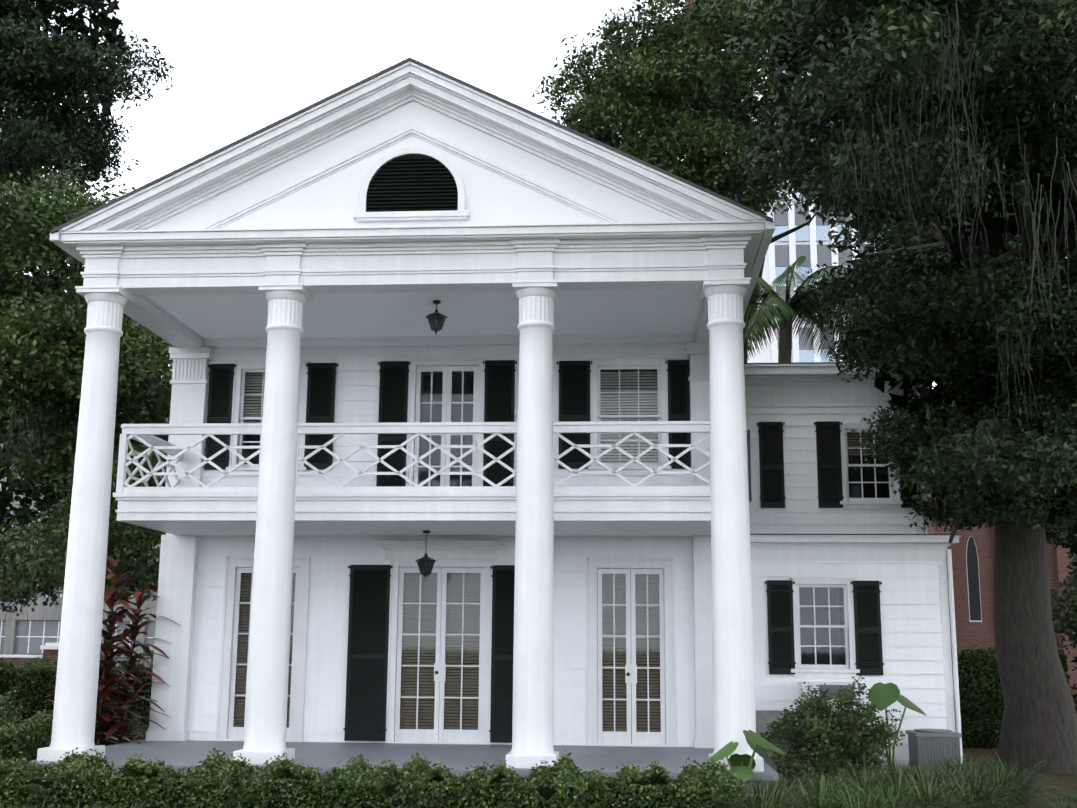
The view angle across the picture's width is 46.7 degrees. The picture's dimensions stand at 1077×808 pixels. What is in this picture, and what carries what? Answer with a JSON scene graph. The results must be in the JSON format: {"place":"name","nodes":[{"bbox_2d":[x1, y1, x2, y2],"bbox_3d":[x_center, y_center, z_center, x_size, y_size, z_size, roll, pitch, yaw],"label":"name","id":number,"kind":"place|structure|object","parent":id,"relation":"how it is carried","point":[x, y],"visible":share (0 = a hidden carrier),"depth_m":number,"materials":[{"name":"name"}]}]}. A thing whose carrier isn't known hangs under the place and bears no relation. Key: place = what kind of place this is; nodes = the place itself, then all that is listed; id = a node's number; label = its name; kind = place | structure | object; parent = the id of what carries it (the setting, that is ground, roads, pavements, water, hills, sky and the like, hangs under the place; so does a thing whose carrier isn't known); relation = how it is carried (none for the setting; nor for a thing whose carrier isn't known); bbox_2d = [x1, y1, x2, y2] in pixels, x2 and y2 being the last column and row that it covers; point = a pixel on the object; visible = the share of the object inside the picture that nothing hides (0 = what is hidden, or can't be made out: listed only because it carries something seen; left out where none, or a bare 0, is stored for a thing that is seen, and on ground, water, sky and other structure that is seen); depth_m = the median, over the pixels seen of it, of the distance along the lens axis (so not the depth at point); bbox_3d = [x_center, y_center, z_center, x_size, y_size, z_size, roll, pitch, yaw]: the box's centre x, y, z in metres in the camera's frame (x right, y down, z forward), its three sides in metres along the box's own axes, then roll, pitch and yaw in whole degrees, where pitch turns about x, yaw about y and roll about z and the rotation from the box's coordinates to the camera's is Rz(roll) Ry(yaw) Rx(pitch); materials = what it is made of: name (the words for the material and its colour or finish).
{"place":"outdoors","nodes":[
{"label":"outdoors","id":0,"kind":"place"},
{"bbox_2d":[29,740,778,781],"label":"porch floor","id":1,"kind":"structure","parent":0,"point":[328,756],"depth_m":18.02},
{"bbox_2d":[37,286,136,761],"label":"column","id":2,"kind":"structure","parent":1,"relation":"on","point":[75,704],"depth_m":17.24,"materials":[{"name":"white paint"}]},
{"bbox_2d":[233,283,314,764],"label":"column","id":3,"kind":"structure","parent":1,"relation":"on","point":[267,693],"depth_m":17.05,"materials":[{"name":"white paint"}]},
{"bbox_2d":[166,343,695,746],"bbox_3d":[-1.597,2.286,20.739,9.400,6.740,0.026,0,-11,4],"label":"siding","id":4,"kind":"object","parent":1,"relation":"on","point":[333,558],"visible":0.38,"depth_m":20.68,"materials":[{"name":"white wood"}]},
{"bbox_2d":[146,342,713,747],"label":"pilasters","id":5,"kind":"object","parent":4,"relation":"attached to","point":[179,555],"visible":0.62,"depth_m":20.62,"materials":[{"name":"white paint"}]},
{"bbox_2d":[203,360,690,742],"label":"shutters","id":6,"kind":"object","parent":4,"relation":"attached to","point":[367,667],"visible":0.75,"depth_m":20.86,"materials":[{"name":"black wood"}]},
{"bbox_2d":[505,280,560,768],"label":"column","id":7,"kind":"structure","parent":1,"relation":"on","point":[533,703],"depth_m":16.79,"materials":[{"name":"white paint"}]},
{"bbox_2d":[700,277,763,771],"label":"column","id":8,"kind":"structure","parent":1,"relation":"on","point":[734,710],"depth_m":16.64,"materials":[{"name":"white paint"}]},
{"bbox_2d":[113,492,710,534],"bbox_3d":[-1.686,1.744,19.501,9.120,0.410,2.670,0,-11,4],"label":"balcony edge","id":9,"kind":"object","parent":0,"point":[455,506],"depth_m":18.24,"materials":[{"name":"white paint"}]},
{"bbox_2d":[125,521,710,535],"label":"balcony soffit","id":10,"kind":"structure","parent":9,"relation":"attached to","point":[457,528],"depth_m":19.40,"materials":[{"name":"paint"}]},
{"bbox_2d":[415,530,435,578],"bbox_3d":[-1.778,2.383,19.715,0.340,0.767,0.303,0,-11,4],"label":"lantern","id":11,"kind":"object","parent":10,"relation":"hanging from","point":[425,563],"visible":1,"depth_m":19.61,"materials":[{"name":"black metal"}]},
{"bbox_2d":[148,289,701,347],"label":"portico ceiling","id":12,"kind":"structure","parent":0,"point":[655,316],"depth_m":20.12,"materials":[{"name":"white paint"}]},
{"bbox_2d":[425,300,446,333],"bbox_3d":[-1.562,-1.319,19.093,0.340,0.530,0.303,0,-11,4],"label":"lantern","id":13,"kind":"object","parent":12,"relation":"hanging from","point":[436,319],"visible":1,"depth_m":19.01,"materials":[{"name":"black metal"}]},
{"bbox_2d":[0,0,1066,388],"label":"sky","id":14,"kind":"structure","parent":0,"point":[242,67],"materials":[{"name":"white"}]},
{"bbox_2d":[46,705,1076,807],"bbox_3d":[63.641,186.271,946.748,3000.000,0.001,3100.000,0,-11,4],"label":"ground","id":15,"kind":"structure","parent":0,"point":[1069,781],"depth_m":20.49,"materials":[{"name":"green plant"}]},
{"bbox_2d":[0,703,52,764],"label":"hedge","id":16,"kind":"object","parent":15,"relation":"on","point":[28,739],"visible":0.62,"depth_m":17.39,"materials":[{"name":"green plant"}]},
{"bbox_2d":[0,690,52,738],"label":"shrub","id":17,"kind":"object","parent":15,"relation":"on","point":[4,706],"visible":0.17,"depth_m":19.01,"materials":[{"name":"green plant"}]},
{"bbox_2d":[0,656,152,724],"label":"hedge","id":18,"kind":"object","parent":15,"relation":"on","point":[26,682],"visible":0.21,"depth_m":33.18,"materials":[{"name":"green plant"}]},
{"bbox_2d":[0,643,153,670],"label":"brick wall","id":19,"kind":"structure","parent":15,"relation":"on","point":[49,649],"depth_m":37.10,"materials":[{"name":"brick"}]},
{"bbox_2d":[0,385,170,670],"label":"building","id":20,"kind":"structure","parent":15,"relation":"on","point":[42,625],"depth_m":67.79,"materials":[{"name":"concrete"}]},
{"bbox_2d":[0,161,173,615],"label":"oak tree","id":21,"kind":"object","parent":15,"relation":"on","point":[43,316],"visible":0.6,"depth_m":25.38,"materials":[{"name":"green plant"}]},
{"bbox_2d":[0,401,67,637],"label":"spanish moss","id":22,"kind":"object","parent":21,"relation":"attached to","point":[31,577],"visible":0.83,"depth_m":22.21,"materials":[{"name":"plant"}]},
{"bbox_2d":[0,0,173,203],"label":"tall tree","id":23,"kind":"object","parent":15,"relation":"on","point":[67,69],"visible":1,"depth_m":35.73,"materials":[{"name":"green plant"}]},
{"bbox_2d":[50,697,149,745],"bbox_3d":[-7.434,5.626,21.336,1.967,1.518,2.045,0,-11,4],"label":"shrub","id":24,"kind":"object","parent":15,"relation":"on","point":[129,734],"visible":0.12,"depth_m":21.29,"materials":[{"name":"green plant"}]},
{"bbox_2d":[33,557,178,744],"bbox_3d":[-7.002,4.257,20.373,2.229,3.522,1.810,2,-11,-7],"label":"red ti plant","id":25,"kind":"object","parent":15,"relation":"on","point":[107,664],"visible":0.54,"depth_m":20.20,"materials":[{"name":"red leaf"},{"name":"bark"}]},
{"bbox_2d":[0,796,600,807],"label":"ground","id":26,"kind":"structure","parent":15,"relation":"on","point":[220,806],"depth_m":14.31,"materials":[{"name":"green plant"}]},
{"bbox_2d":[0,747,748,807],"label":"hedge","id":27,"kind":"object","parent":15,"relation":"on","point":[70,780],"visible":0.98,"depth_m":14.67,"materials":[{"name":"green plant"}]},
{"bbox_2d":[115,773,775,796],"bbox_3d":[-1.765,5.554,18.035,9.860,0.750,4.100,0,-11,4],"label":"porch foundation","id":28,"kind":"object","parent":15,"relation":"on","point":[753,783],"depth_m":15.77,"materials":[{"name":"concrete"}]},
{"bbox_2d":[229,366,665,740],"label":"backing wall","id":29,"kind":"structure","parent":15,"relation":"on","point":[420,439],"depth_m":21.55,"materials":[{"name":"white paint"}]},
{"bbox_2d":[216,557,310,741],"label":"ground floor door","id":30,"kind":"structure","parent":29,"relation":"attached to","point":[232,689],"depth_m":20.64,"materials":[{"name":"white paint"}]},
{"bbox_2d":[226,360,309,475],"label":"window","id":31,"kind":"structure","parent":29,"relation":"attached to","point":[243,369],"depth_m":21.48,"materials":[{"name":"white paint"}]},
{"bbox_2d":[378,541,504,744],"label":"ground floor door","id":32,"kind":"structure","parent":29,"relation":"attached to","point":[443,696],"depth_m":20.52,"materials":[{"name":"white paint"}]},
{"bbox_2d":[405,358,484,486],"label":"door","id":33,"kind":"structure","parent":29,"relation":"attached to","point":[448,396],"depth_m":21.31,"materials":[{"name":"white paint"}]},
{"bbox_2d":[588,357,670,474],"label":"window","id":34,"kind":"structure","parent":29,"relation":"attached to","point":[629,396],"depth_m":21.07,"materials":[{"name":"white paint"}]},
{"bbox_2d":[587,557,676,746],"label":"ground floor door","id":35,"kind":"structure","parent":29,"relation":"attached to","point":[635,664],"depth_m":20.26,"materials":[{"name":"white paint"}]},
{"bbox_2d":[532,0,815,362],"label":"oak tree","id":36,"kind":"object","parent":15,"relation":"on","point":[684,93],"visible":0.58,"depth_m":35.23,"materials":[{"name":"green plant"}]},
{"bbox_2d":[703,730,784,785],"bbox_3d":[2.607,4.622,15.392,0.934,1.170,0.834,-9,-14,39],"label":"elephant ear plant","id":37,"kind":"object","parent":15,"relation":"on","point":[742,767],"visible":0.79,"depth_m":15.47,"materials":[{"name":"green plant"}]},
{"bbox_2d":[756,710,803,788],"bbox_3d":[3.715,5.440,19.731,0.800,1.100,1.245,0,-11,4],"label":"air conditioning unit","id":38,"kind":"object","parent":15,"relation":"on","point":[763,717],"visible":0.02,"depth_m":20.03,"materials":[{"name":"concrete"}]},
{"bbox_2d":[743,256,854,362],"bbox_3d":[6.930,2.322,33.266,7.665,12.440,8.469,0,-11,4],"label":"palm","id":39,"kind":"object","parent":15,"relation":"on","point":[800,303],"visible":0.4,"depth_m":34.23,"materials":[{"name":"green plant"}]},
{"bbox_2d":[760,673,905,785],"bbox_3d":[4.434,5.024,18.864,2.346,1.892,2.438,0,-11,4],"label":"bush","id":40,"kind":"object","parent":15,"relation":"on","point":[819,733],"visible":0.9,"depth_m":18.48,"materials":[{"name":"green plant"}]},
{"bbox_2d":[744,363,960,766],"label":"wing trim","id":41,"kind":"structure","parent":15,"relation":"on","point":[789,385],"depth_m":20.90,"materials":[{"name":"white wood"}]},
{"bbox_2d":[789,577,859,678],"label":"wing window","id":42,"kind":"structure","parent":41,"relation":"attached to","point":[819,645],"depth_m":20.77,"materials":[{"name":"white paint"}]},
{"bbox_2d":[798,681,856,701],"bbox_3d":[4.683,4.659,20.236,0.870,0.300,0.520,0,-11,4],"label":"air conditioning unit","id":43,"kind":"object","parent":41,"relation":"attached to","point":[833,687],"depth_m":20.01,"materials":[{"name":"white paint"}]},
{"bbox_2d":[757,421,920,674],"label":"window shutters","id":44,"kind":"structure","parent":41,"relation":"attached to","point":[868,633],"depth_m":20.75,"materials":[{"name":"black wood"}]},
{"bbox_2d":[840,422,902,509],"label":"wing window","id":45,"kind":"structure","parent":41,"relation":"attached to","point":[863,481],"depth_m":22.65,"materials":[{"name":"white paint"}]},
{"bbox_2d":[917,384,962,763],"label":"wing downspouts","id":46,"kind":"object","parent":41,"relation":"attached to","point":[954,643],"visible":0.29,"depth_m":20.38,"materials":[{"name":"white metal"}]},
{"bbox_2d":[702,747,1076,807],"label":"liriope","id":47,"kind":"object","parent":15,"relation":"on","point":[968,785],"visible":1,"depth_m":15.26,"materials":[{"name":"green plant"}]},
{"bbox_2d":[857,682,926,770],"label":"elephant ear","id":48,"kind":"structure","parent":15,"relation":"on","point":[887,695],"depth_m":19.16},
{"bbox_2d":[709,0,1076,773],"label":"live oak tree","id":49,"kind":"object","parent":15,"relation":"on","point":[963,452],"visible":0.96,"depth_m":17.15,"materials":[{"name":"green plant"}]},
{"bbox_2d":[828,0,1076,452],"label":"spanish moss","id":50,"kind":"object","parent":49,"relation":"attached to","point":[1033,214],"visible":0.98,"depth_m":12.85,"materials":[{"name":"plant"}]},
{"bbox_2d":[905,729,961,780],"bbox_3d":[6.146,5.500,19.367,0.700,0.880,0.700,0,-11,4],"label":"ac condenser","id":51,"kind":"object","parent":15,"relation":"on","point":[922,743],"visible":0.48,"depth_m":19.09,"materials":[{"name":"grey metal"}]},
{"bbox_2d":[818,179,1075,548],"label":"oak trees","id":52,"kind":"object","parent":15,"relation":"on","point":[906,239],"visible":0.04,"depth_m":34.07,"materials":[{"name":"green plant"}]},
{"bbox_2d":[951,645,1070,748],"bbox_3d":[10.034,6.467,27.652,3.182,2.393,1.246,0,-11,4],"label":"tall hedge","id":53,"kind":"object","parent":15,"relation":"on","point":[982,704],"visible":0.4,"depth_m":27.18,"materials":[{"name":"green plant"}]},
{"bbox_2d":[1041,792,1076,807],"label":"lawn tufts","id":54,"kind":"object","parent":15,"relation":"on","point":[1063,804],"visible":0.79,"depth_m":17.25,"materials":[{"name":"green plant"}]},
{"bbox_2d":[1044,513,1076,714],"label":"ivy","id":55,"kind":"object","parent":15,"relation":"on","point":[1067,624],"visible":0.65,"depth_m":25.37,"materials":[{"name":"green plant"}]},
{"bbox_2d":[726,50,919,362],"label":"background building","id":56,"kind":"structure","parent":0,"point":[783,254],"depth_m":89.35,"materials":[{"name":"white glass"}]},
{"bbox_2d":[747,429,909,780],"bbox_3d":[4.865,2.957,21.933,3.920,6.830,2.220,0,-11,4],"label":"wing wall backing","id":57,"kind":"object","parent":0,"point":[749,466],"visible":0.06,"depth_m":22.80,"materials":[{"name":"white"}]},
{"bbox_2d":[746,406,922,533],"bbox_3d":[5.048,1.280,22.550,3.620,2.700,0.026,0,-11,4],"label":"wing siding","id":58,"kind":"object","parent":57,"relation":"attached to","point":[801,512],"visible":0.46,"depth_m":22.52,"materials":[{"name":"white wood"}]},
{"bbox_2d":[751,549,952,759],"bbox_3d":[4.925,4.087,20.532,3.620,3.380,0.026,0,-11,4],"label":"wing siding","id":59,"kind":"object","parent":57,"relation":"attached to","point":[912,640],"visible":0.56,"depth_m":20.53,"materials":[{"name":"white wood"}]},
{"bbox_2d":[744,362,959,534],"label":"wing roofs","id":60,"kind":"structure","parent":57,"relation":"on","point":[832,534],"depth_m":20.76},
{"bbox_2d":[922,486,1076,699],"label":"brick church","id":61,"kind":"structure","parent":0,"point":[972,551],"depth_m":55.15,"materials":[{"name":"red brick"}]},
{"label":"balcony floor","id":62,"kind":"structure","parent":0,"visible":0},
{"bbox_2d":[116,421,710,492],"bbox_3d":[-1.680,1.034,19.646,9.090,1.040,2.655,0,-11,4],"label":"balcony railing","id":63,"kind":"object","parent":62,"relation":"on","point":[143,433],"visible":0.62,"depth_m":18.42,"materials":[{"name":"white paint"}]},
{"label":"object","id":64,"kind":"object","parent":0,"visible":0},
{"bbox_2d":[59,220,766,347],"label":"portico entablature","id":65,"kind":"structure","parent":64,"relation":"on","point":[141,266],"depth_m":17.61,"materials":[{"name":"white wood"}]},
{"bbox_2d":[58,61,765,230],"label":"pediment","id":66,"kind":"structure","parent":65,"relation":"on","point":[409,143],"depth_m":17.83,"materials":[{"name":"white wood"}]},
{"bbox_2d":[51,57,772,233],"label":"cornice","id":67,"kind":"structure","parent":65,"relation":"on","point":[766,217],"depth_m":17.71,"materials":[{"name":"white wood"}]},
{"bbox_2d":[50,221,774,317],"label":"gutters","id":68,"kind":"object","parent":65,"relation":"on","point":[768,233],"visible":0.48,"depth_m":18.16,"materials":[{"name":"white paint"}]}
]}

